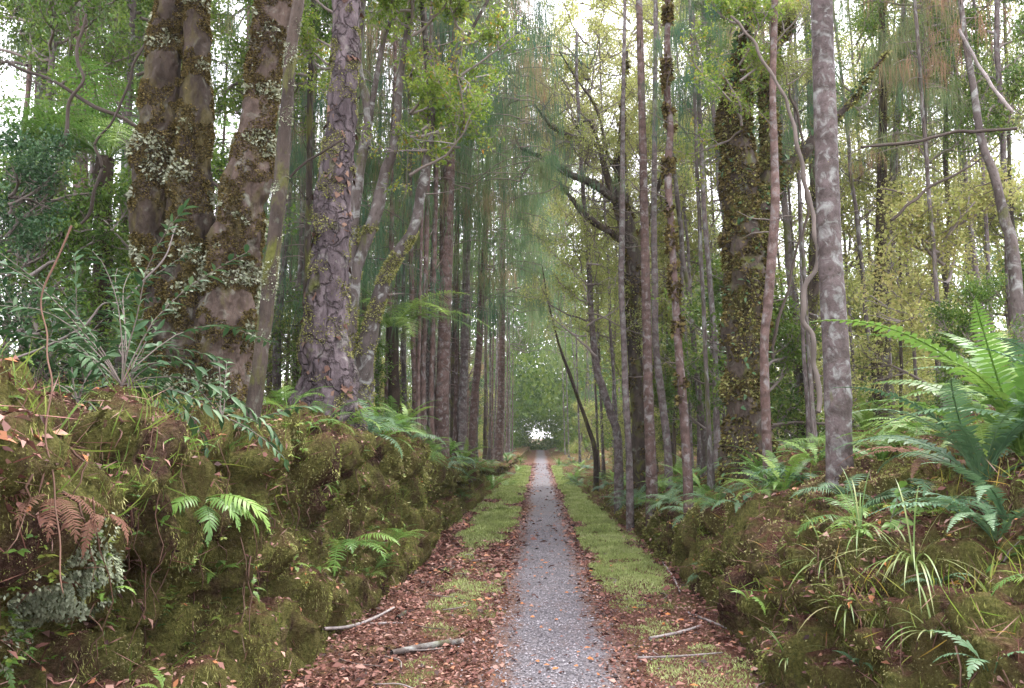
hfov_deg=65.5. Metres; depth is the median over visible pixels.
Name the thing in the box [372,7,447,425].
forest tree
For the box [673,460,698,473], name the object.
fern
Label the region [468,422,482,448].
shrub
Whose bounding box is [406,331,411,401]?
forest tree
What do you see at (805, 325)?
vine
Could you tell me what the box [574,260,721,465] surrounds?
shrub
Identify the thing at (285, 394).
fern
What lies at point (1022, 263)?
shrub
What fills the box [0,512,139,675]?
lichen
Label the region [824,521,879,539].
fern
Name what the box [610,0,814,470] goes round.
forest tree
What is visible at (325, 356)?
flaky bark tree
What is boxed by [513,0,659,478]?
forest tree
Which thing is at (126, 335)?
leafy shrub
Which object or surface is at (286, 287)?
forest tree
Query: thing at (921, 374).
shrub
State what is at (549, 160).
forest tree
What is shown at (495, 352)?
forest tree
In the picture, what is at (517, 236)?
forest tree
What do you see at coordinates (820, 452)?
fern
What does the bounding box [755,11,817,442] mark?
forest tree
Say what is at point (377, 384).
forest tree
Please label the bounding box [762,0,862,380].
forest tree
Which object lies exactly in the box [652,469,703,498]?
fern
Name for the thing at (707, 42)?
forest tree
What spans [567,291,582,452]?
forest tree
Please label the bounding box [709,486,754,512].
fern
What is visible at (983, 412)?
fern
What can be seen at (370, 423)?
fern
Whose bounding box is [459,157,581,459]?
forest tree
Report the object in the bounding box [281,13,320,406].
forest tree
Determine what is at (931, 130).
forest tree
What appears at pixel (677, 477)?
fern
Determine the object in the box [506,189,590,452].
forest tree
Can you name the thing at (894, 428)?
fern
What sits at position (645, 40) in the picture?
forest tree
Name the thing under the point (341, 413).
fern
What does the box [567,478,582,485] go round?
fern
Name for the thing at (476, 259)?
forest tree
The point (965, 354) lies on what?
shrub
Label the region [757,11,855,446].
forest tree
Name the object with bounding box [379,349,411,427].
shrub
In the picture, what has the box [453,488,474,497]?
fern
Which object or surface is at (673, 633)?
fallen branch
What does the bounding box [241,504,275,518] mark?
fern
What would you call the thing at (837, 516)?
fern
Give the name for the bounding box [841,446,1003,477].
fern
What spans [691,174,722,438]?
forest tree
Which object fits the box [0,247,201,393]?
leafy shrub
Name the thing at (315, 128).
forest tree
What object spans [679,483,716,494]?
fern
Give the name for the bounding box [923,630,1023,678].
fern
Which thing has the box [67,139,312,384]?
shrub
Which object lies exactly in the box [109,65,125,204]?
forest tree
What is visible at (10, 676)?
fern
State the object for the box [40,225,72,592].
vine
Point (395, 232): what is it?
forest tree
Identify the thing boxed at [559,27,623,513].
leaning tree
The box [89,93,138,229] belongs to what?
forest tree
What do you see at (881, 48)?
forest tree
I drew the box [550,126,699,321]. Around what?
forest tree
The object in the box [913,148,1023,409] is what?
shrub
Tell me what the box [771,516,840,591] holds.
sedge
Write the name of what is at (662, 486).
fern
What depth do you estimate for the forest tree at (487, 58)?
22.51 m
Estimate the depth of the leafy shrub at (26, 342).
5.43 m
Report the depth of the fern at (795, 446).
10.14 m
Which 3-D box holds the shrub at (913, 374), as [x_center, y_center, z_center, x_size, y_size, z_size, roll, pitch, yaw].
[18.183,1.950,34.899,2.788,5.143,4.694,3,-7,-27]
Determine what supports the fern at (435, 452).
on the bank at (305, 633)
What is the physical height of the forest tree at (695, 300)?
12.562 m
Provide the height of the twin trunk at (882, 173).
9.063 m
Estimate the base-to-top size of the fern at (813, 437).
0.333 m
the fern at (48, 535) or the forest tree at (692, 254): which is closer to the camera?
the fern at (48, 535)
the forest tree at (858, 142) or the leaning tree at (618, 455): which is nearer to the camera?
the leaning tree at (618, 455)
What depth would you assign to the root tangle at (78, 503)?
3.58 m
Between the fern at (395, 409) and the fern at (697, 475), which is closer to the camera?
the fern at (395, 409)
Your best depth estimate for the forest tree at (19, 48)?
12.44 m
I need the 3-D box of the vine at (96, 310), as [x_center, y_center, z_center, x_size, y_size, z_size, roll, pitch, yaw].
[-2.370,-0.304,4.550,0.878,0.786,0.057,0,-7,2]
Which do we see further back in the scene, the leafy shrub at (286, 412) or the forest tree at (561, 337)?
the forest tree at (561, 337)
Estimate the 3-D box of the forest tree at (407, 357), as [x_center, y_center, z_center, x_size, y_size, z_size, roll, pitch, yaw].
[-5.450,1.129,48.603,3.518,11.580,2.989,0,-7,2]
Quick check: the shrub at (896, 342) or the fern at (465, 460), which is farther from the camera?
the shrub at (896, 342)
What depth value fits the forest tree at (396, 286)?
22.33 m
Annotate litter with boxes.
[0,341,530,687]
[552,409,1023,687]
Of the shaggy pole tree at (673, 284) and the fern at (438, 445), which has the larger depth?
the fern at (438, 445)
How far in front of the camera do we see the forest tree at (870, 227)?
35.84 m
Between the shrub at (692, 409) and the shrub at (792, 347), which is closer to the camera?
the shrub at (792, 347)
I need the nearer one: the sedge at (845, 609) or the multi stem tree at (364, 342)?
the sedge at (845, 609)
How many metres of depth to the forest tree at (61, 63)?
18.18 m
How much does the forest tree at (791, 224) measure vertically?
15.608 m
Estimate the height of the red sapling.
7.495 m
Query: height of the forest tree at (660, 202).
12.818 m
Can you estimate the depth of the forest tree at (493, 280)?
19.89 m
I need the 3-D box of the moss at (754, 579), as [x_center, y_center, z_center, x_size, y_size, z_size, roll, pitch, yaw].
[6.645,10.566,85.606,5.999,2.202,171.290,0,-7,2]
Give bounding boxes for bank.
[0,358,531,687]
[546,407,1023,687]
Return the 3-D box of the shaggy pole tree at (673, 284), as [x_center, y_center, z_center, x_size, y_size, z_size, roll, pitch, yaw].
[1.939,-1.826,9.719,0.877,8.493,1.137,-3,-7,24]
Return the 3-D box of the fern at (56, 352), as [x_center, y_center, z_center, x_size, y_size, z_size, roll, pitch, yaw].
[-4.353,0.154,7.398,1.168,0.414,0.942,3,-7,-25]
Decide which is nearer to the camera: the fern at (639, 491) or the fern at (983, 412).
the fern at (983, 412)
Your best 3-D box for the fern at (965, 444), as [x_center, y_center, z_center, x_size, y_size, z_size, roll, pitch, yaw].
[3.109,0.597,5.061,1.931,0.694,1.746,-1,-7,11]
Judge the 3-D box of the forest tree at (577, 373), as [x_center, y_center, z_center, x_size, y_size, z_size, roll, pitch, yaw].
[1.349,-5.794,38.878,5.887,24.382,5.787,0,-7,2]
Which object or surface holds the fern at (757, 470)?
on the bank at (846, 677)
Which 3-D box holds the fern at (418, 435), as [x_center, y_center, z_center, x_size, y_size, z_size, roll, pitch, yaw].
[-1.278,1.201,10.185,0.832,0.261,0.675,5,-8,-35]
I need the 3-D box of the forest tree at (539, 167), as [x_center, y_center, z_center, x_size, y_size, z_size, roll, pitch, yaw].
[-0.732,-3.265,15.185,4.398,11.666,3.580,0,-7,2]
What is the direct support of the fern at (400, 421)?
on the bank at (305, 633)
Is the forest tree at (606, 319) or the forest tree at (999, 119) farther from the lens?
the forest tree at (606, 319)
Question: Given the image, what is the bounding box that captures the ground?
[291,439,761,687]
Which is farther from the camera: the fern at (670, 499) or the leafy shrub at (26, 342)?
the fern at (670, 499)
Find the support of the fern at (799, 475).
on the bank at (846, 677)
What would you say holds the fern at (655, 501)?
on the bank at (846, 677)
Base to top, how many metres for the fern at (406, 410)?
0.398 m
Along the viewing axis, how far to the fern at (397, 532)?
7.93 m
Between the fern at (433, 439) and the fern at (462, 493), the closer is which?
the fern at (433, 439)
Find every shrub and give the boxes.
[0,65,134,373]
[0,117,82,347]
[0,148,128,369]
[0,198,283,451]
[0,237,49,358]
[0,244,10,260]
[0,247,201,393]
[0,315,100,386]
[2,250,222,393]
[10,287,91,368]
[38,342,111,410]
[49,130,218,343]
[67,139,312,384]
[74,319,229,457]
[106,307,151,375]
[175,352,289,470]
[181,366,336,430]
[258,261,301,406]
[266,279,414,419]
[276,320,397,413]
[374,357,400,417]
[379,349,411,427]
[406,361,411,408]
[468,364,494,448]
[468,366,486,436]
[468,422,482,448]
[566,395,605,458]
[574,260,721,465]
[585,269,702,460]
[597,353,702,461]
[606,392,669,472]
[620,331,726,459]
[650,251,898,447]
[651,281,824,452]
[655,338,713,452]
[772,363,792,437]
[778,376,819,437]
[786,338,860,440]
[816,259,927,426]
[817,140,1023,414]
[821,358,871,427]
[848,232,934,418]
[850,349,895,429]
[892,262,986,416]
[893,359,937,417]
[896,343,955,412]
[911,266,1023,419]
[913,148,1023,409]
[923,213,1023,413]
[958,332,1004,398]
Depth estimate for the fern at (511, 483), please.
25.14 m
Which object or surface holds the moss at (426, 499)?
on the bank at (305, 633)
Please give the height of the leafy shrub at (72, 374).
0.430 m
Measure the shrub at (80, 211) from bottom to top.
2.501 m
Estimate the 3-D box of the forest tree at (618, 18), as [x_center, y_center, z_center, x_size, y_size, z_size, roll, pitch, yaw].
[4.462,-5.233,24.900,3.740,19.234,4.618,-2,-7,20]
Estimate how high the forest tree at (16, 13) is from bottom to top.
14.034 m
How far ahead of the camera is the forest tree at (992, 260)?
24.47 m
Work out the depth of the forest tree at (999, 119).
11.15 m
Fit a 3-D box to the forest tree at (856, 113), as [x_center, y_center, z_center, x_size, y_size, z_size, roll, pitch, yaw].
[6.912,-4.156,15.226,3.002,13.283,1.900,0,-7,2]
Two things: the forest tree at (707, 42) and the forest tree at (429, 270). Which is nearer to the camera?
the forest tree at (707, 42)
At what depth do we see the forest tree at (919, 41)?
10.75 m
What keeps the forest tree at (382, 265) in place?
on the bank at (305, 633)
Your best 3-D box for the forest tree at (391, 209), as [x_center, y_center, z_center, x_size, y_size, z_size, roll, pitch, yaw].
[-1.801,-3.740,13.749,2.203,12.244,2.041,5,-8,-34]
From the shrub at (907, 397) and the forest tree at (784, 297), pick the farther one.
the forest tree at (784, 297)
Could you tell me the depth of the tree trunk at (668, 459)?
14.06 m
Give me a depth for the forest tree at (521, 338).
56.29 m
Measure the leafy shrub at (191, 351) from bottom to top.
1.312 m
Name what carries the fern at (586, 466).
on the bank at (846, 677)
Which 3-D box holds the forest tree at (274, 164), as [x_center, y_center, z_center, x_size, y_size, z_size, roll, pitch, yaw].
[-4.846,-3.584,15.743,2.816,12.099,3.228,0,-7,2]
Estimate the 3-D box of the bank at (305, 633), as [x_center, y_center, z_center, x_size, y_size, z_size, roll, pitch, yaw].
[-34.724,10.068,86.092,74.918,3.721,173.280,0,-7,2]
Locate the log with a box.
[390,638,463,654]
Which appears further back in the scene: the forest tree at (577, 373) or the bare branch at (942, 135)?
the forest tree at (577, 373)
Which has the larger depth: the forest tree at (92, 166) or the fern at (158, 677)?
the forest tree at (92, 166)
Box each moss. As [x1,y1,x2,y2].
[0,363,527,687]
[396,465,764,687]
[550,419,1023,687]
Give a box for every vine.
[5,60,343,187]
[17,224,176,357]
[35,13,86,200]
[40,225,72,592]
[80,43,144,224]
[730,15,822,412]
[771,14,809,357]
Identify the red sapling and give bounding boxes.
[737,0,803,480]
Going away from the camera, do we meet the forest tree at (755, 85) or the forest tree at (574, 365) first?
the forest tree at (755, 85)
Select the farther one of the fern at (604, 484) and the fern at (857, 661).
the fern at (604, 484)
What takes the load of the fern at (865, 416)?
on the bank at (846, 677)
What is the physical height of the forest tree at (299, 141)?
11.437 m
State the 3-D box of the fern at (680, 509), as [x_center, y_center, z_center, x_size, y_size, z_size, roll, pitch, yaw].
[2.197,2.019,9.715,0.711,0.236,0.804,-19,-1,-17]
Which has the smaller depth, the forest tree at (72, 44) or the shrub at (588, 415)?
the forest tree at (72, 44)
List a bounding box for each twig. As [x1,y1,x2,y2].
[340,658,378,665]
[375,683,412,687]
[409,648,442,650]
[413,624,445,629]
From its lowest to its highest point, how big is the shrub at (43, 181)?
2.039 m
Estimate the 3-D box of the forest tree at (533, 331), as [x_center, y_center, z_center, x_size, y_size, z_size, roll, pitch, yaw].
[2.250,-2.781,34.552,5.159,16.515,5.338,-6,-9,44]
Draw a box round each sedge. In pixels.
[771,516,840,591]
[798,552,880,635]
[801,481,987,615]
[804,468,928,557]
[883,580,972,652]
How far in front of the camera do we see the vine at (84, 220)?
7.17 m
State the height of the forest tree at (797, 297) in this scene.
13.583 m
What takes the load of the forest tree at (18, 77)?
on the bank at (305, 633)
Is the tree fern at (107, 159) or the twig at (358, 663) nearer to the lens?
the twig at (358, 663)
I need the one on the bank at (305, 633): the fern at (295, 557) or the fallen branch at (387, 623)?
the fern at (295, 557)
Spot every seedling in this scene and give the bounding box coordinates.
[881,481,913,533]
[986,536,1023,572]
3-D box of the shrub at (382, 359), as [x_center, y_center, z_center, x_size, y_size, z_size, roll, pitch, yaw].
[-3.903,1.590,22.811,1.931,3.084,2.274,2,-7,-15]
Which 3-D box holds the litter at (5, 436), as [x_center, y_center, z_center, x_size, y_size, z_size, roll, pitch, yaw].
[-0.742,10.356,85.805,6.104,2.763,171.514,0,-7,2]
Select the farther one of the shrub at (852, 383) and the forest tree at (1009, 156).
the shrub at (852, 383)
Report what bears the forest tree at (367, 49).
on the bank at (305, 633)
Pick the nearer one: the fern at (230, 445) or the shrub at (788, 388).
the fern at (230, 445)
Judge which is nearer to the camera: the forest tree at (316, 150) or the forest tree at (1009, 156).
the forest tree at (1009, 156)
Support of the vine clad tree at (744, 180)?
on the bank at (846, 677)
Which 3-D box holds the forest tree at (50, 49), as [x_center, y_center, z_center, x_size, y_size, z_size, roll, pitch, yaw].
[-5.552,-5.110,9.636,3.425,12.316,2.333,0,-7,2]
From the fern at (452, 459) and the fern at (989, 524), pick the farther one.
the fern at (452, 459)
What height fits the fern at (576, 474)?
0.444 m
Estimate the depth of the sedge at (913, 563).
4.16 m
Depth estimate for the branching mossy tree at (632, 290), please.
15.75 m
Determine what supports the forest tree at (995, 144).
on the bank at (846, 677)
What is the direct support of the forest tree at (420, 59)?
on the bank at (305, 633)
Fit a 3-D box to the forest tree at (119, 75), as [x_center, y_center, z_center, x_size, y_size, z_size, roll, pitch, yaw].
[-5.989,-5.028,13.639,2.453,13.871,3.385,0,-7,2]
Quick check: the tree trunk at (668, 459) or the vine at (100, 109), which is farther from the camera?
the tree trunk at (668, 459)
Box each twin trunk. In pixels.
[846,0,902,427]
[867,0,918,420]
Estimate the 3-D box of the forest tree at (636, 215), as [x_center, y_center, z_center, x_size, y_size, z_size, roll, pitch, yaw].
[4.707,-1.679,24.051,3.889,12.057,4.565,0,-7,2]
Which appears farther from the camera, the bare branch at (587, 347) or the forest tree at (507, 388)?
the forest tree at (507, 388)
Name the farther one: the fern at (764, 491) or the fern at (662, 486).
the fern at (662, 486)
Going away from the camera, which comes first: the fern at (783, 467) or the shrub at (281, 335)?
the fern at (783, 467)
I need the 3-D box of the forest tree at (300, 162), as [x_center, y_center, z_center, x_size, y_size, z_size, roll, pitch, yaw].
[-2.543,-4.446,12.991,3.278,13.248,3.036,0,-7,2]
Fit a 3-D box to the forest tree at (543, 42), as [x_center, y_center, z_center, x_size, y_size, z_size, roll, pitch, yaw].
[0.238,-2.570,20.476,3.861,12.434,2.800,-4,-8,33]
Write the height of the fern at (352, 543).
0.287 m
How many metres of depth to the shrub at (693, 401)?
23.02 m
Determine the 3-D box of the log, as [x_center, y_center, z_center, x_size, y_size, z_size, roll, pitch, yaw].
[-0.636,2.283,6.005,0.615,0.056,0.075,5,-8,-34]
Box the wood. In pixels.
[0,18,1023,453]
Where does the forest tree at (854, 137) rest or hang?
on the bank at (846, 677)
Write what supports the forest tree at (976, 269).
on the bank at (846, 677)
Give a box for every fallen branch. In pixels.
[322,607,394,629]
[372,622,402,624]
[395,610,407,619]
[637,652,722,658]
[649,625,698,639]
[662,561,680,591]
[688,612,726,628]
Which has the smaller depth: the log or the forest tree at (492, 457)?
the log
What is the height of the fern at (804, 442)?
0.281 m
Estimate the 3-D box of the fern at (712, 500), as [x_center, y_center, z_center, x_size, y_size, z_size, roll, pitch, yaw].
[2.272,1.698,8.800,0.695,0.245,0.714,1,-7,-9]
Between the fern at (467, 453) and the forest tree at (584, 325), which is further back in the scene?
the forest tree at (584, 325)
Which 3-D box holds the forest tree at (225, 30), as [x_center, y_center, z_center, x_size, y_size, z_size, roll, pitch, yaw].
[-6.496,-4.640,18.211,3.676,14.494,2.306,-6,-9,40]
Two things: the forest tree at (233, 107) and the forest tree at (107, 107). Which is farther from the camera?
the forest tree at (107, 107)
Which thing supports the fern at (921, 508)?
on the bank at (846, 677)
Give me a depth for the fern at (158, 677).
3.53 m
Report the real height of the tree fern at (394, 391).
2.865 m
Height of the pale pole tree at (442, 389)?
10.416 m
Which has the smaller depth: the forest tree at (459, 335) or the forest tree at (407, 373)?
the forest tree at (459, 335)
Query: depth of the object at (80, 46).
11.63 m
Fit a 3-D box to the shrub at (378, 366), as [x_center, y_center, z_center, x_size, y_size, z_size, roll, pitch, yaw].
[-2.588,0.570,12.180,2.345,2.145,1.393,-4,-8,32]
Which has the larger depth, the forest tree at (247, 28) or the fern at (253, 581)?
the forest tree at (247, 28)
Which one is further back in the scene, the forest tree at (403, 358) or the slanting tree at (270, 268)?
the forest tree at (403, 358)
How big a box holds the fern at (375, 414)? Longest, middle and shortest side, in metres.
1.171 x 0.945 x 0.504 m
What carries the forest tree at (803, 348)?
on the bank at (846, 677)
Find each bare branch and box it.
[551,316,595,356]
[861,127,1016,147]
[890,158,980,220]
[958,28,1013,112]
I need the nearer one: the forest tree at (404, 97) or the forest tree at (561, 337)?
the forest tree at (404, 97)
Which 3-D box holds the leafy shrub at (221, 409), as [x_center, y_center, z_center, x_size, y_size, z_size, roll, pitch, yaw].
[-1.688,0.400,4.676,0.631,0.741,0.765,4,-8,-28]
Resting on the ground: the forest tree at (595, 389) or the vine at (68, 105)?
the forest tree at (595, 389)
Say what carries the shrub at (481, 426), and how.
on the bank at (305, 633)
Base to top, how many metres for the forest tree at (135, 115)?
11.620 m
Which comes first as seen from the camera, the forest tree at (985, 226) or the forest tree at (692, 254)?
the forest tree at (985, 226)
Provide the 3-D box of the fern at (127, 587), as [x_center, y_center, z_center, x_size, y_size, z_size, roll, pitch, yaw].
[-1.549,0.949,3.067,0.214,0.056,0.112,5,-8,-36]
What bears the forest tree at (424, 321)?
on the bank at (305, 633)
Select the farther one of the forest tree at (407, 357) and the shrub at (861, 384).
the forest tree at (407, 357)
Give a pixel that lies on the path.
(541, 459)
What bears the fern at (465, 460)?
on the bank at (305, 633)
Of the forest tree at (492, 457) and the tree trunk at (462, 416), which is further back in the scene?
the forest tree at (492, 457)
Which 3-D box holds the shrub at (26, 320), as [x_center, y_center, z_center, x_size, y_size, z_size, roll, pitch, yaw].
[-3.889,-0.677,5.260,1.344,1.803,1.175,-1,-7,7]
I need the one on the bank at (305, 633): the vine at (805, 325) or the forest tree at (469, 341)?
the forest tree at (469, 341)
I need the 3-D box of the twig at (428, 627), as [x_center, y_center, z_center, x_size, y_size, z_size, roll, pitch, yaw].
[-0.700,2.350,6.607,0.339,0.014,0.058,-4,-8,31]
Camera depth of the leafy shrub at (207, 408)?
4.03 m
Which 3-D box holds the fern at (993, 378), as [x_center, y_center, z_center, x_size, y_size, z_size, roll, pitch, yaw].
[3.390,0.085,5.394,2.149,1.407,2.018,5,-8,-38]
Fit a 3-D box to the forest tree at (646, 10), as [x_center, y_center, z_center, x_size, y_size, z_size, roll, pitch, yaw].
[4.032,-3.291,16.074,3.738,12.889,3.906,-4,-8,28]
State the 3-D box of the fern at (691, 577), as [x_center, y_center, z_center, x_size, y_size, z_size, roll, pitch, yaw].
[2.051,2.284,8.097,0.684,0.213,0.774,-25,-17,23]
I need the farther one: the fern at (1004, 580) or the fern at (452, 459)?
the fern at (452, 459)
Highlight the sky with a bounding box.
[0,0,1023,438]
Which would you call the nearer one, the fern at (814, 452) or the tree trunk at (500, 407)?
the fern at (814, 452)
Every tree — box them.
[0,0,145,370]
[0,0,147,372]
[0,0,149,356]
[1,0,117,349]
[1,0,119,114]
[1,11,105,274]
[1,14,142,345]
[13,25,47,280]
[49,7,110,354]
[54,47,143,192]
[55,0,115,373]
[65,0,232,380]
[69,30,237,186]
[77,0,236,379]
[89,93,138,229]
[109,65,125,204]
[121,70,228,195]
[125,0,292,409]
[210,0,246,175]
[210,0,323,178]
[212,0,325,290]
[214,0,305,356]
[223,0,415,372]
[231,122,317,404]
[243,0,304,425]
[246,1,249,42]
[260,0,451,339]
[262,3,402,342]
[263,0,406,312]
[265,0,457,333]
[269,19,387,342]
[269,54,361,278]
[272,65,326,404]
[278,233,301,373]
[280,20,402,329]
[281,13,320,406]
[287,0,367,430]
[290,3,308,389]
[295,0,529,421]
[295,129,409,341]
[318,14,456,405]
[323,3,401,216]
[355,0,496,414]
[355,12,459,416]
[357,3,526,374]
[367,76,438,388]
[367,140,459,412]
[368,0,590,428]
[369,147,432,389]
[371,138,462,387]
[371,191,461,398]
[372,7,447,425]
[374,0,523,389]
[380,64,524,442]
[389,0,539,438]
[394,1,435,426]
[400,0,477,356]
[400,0,602,443]
[400,337,410,381]
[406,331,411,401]
[408,224,479,397]
[417,0,599,451]
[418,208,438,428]
[426,19,457,457]
[436,88,544,456]
[436,241,496,329]
[437,83,564,361]
[439,47,561,462]
[444,18,563,386]
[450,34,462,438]
[453,0,583,429]
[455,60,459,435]
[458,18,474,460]
[459,25,596,398]
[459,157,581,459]
[459,283,491,400]
[460,1,506,381]
[461,250,486,450]
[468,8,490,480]
[468,261,474,437]
[470,187,579,454]
[470,251,476,353]
[473,324,514,380]
[477,247,495,442]
[480,261,488,459]
[481,321,525,450]
[483,108,617,458]
[485,40,569,459]
[493,24,695,495]
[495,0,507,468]
[496,172,570,452]
[501,0,585,463]
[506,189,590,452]
[506,246,545,452]
[508,155,596,457]
[509,0,649,420]
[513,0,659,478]
[520,117,666,458]
[526,71,633,476]
[535,252,582,454]
[535,266,598,491]
[546,186,695,470]
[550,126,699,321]
[551,0,663,197]
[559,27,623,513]
[565,273,611,459]
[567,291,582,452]
[574,332,589,443]
[582,56,704,265]
[593,47,721,466]
[595,195,630,353]
[601,0,685,448]
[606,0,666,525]
[606,105,718,471]
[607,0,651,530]
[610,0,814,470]
[616,0,757,468]
[618,0,804,476]
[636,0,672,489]
[637,0,693,517]
[641,0,788,489]
[643,0,790,421]
[649,44,806,401]
[650,154,725,381]
[650,191,717,356]
[663,0,892,491]
[673,41,701,469]
[681,0,788,352]
[688,3,805,158]
[688,83,809,257]
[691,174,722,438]
[694,198,725,361]
[699,0,885,444]
[714,41,857,439]
[755,2,808,301]
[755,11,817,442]
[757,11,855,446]
[761,27,808,319]
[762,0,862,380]
[770,248,873,432]
[773,209,820,444]
[774,49,929,427]
[791,4,929,267]
[794,1,1013,416]
[795,0,839,439]
[797,0,958,388]
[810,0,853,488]
[833,0,928,382]
[835,0,1023,416]
[836,3,952,414]
[839,1,871,299]
[840,0,991,416]
[845,0,1001,398]
[846,211,959,315]
[867,0,1023,332]
[888,0,1000,411]
[890,0,1023,407]
[891,1,1023,326]
[891,1,1023,345]
[908,216,960,397]
[940,45,1023,336]
[944,0,1023,361]
[947,0,1023,177]
[952,59,977,393]
[953,0,1023,355]
[965,142,993,332]
[1000,2,1020,367]
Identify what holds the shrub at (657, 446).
on the bank at (846, 677)
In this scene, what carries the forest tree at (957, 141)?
on the bank at (846, 677)
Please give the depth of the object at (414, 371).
14.21 m
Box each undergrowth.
[0,336,517,687]
[589,408,1023,687]
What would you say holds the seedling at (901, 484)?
on the bank at (846, 677)
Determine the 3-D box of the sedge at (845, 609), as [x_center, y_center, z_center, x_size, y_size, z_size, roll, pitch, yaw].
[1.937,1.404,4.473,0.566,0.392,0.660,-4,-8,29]
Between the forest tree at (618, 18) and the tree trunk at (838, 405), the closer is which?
the tree trunk at (838, 405)
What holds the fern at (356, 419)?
on the bank at (305, 633)
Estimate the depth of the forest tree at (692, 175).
20.08 m
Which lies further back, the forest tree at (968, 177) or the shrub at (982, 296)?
the forest tree at (968, 177)
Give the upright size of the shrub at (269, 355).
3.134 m
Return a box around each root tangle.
[0,404,396,680]
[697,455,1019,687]
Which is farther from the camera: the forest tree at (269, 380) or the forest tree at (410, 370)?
the forest tree at (410, 370)
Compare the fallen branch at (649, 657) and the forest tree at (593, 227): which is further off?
the forest tree at (593, 227)
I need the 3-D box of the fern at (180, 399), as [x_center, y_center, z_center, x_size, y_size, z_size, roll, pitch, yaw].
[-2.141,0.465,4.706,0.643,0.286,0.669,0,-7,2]
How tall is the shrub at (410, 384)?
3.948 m
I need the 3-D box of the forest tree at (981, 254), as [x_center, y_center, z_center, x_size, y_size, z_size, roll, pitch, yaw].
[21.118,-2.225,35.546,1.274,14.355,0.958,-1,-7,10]
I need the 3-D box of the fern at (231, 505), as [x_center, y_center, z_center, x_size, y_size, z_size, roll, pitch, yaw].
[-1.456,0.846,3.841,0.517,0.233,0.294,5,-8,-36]
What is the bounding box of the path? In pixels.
[489,449,631,687]
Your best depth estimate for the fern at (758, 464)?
9.33 m
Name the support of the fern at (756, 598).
on the bank at (846, 677)
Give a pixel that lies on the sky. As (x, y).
(5, 73)
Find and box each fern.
[0,56,237,377]
[0,260,112,361]
[0,340,111,374]
[0,341,83,364]
[0,651,35,687]
[5,492,115,543]
[33,359,106,374]
[79,580,138,600]
[80,512,132,557]
[137,666,175,687]
[154,398,186,417]
[161,494,271,546]
[164,436,216,449]
[207,560,252,583]
[225,435,254,454]
[233,576,265,602]
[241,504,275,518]
[243,385,331,412]
[291,554,309,571]
[294,286,493,427]
[305,419,336,430]
[309,560,340,572]
[314,400,370,434]
[328,532,399,575]
[333,406,391,429]
[358,398,410,457]
[358,552,403,576]
[362,397,417,450]
[363,524,426,551]
[367,414,427,437]
[374,396,413,433]
[375,400,441,426]
[375,410,423,438]
[377,402,433,440]
[398,427,446,446]
[409,425,447,454]
[415,432,453,449]
[423,441,446,458]
[430,443,455,455]
[430,445,447,466]
[436,451,474,478]
[449,437,476,455]
[452,454,483,468]
[452,455,472,467]
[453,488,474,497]
[456,436,490,464]
[461,469,484,480]
[475,453,496,473]
[485,475,506,488]
[499,480,519,485]
[503,453,519,461]
[558,468,589,478]
[561,474,582,480]
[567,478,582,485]
[579,462,592,468]
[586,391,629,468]
[590,477,625,490]
[600,469,613,480]
[609,484,645,510]
[610,495,642,507]
[634,487,660,496]
[635,490,673,505]
[638,468,679,491]
[640,485,693,513]
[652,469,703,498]
[656,453,717,485]
[658,474,694,488]
[659,499,699,527]
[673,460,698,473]
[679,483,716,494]
[679,487,741,507]
[679,565,711,576]
[685,487,742,511]
[685,563,697,585]
[693,474,715,490]
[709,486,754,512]
[713,478,792,500]
[717,455,811,489]
[722,450,823,491]
[724,462,807,492]
[725,588,765,614]
[729,445,794,468]
[746,464,801,478]
[749,468,818,495]
[755,625,822,668]
[766,429,868,464]
[777,432,887,456]
[778,439,817,449]
[782,431,824,449]
[790,473,875,508]
[796,494,900,536]
[807,449,870,461]
[810,298,1023,455]
[820,429,920,460]
[823,392,903,429]
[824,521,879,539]
[832,650,872,670]
[833,378,1023,486]
[836,425,933,453]
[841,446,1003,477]
[851,383,1016,455]
[853,415,980,444]
[855,478,934,519]
[856,403,993,440]
[866,490,1023,540]
[872,338,1023,431]
[878,336,1017,407]
[894,462,1021,522]
[900,573,970,585]
[908,342,1021,397]
[908,505,942,514]
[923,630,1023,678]
[991,574,1023,595]
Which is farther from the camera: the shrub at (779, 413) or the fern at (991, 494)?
the shrub at (779, 413)
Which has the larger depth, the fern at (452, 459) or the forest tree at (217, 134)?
the forest tree at (217, 134)
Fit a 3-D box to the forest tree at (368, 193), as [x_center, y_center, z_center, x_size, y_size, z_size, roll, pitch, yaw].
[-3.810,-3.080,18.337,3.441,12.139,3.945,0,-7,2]
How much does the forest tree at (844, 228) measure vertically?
12.084 m

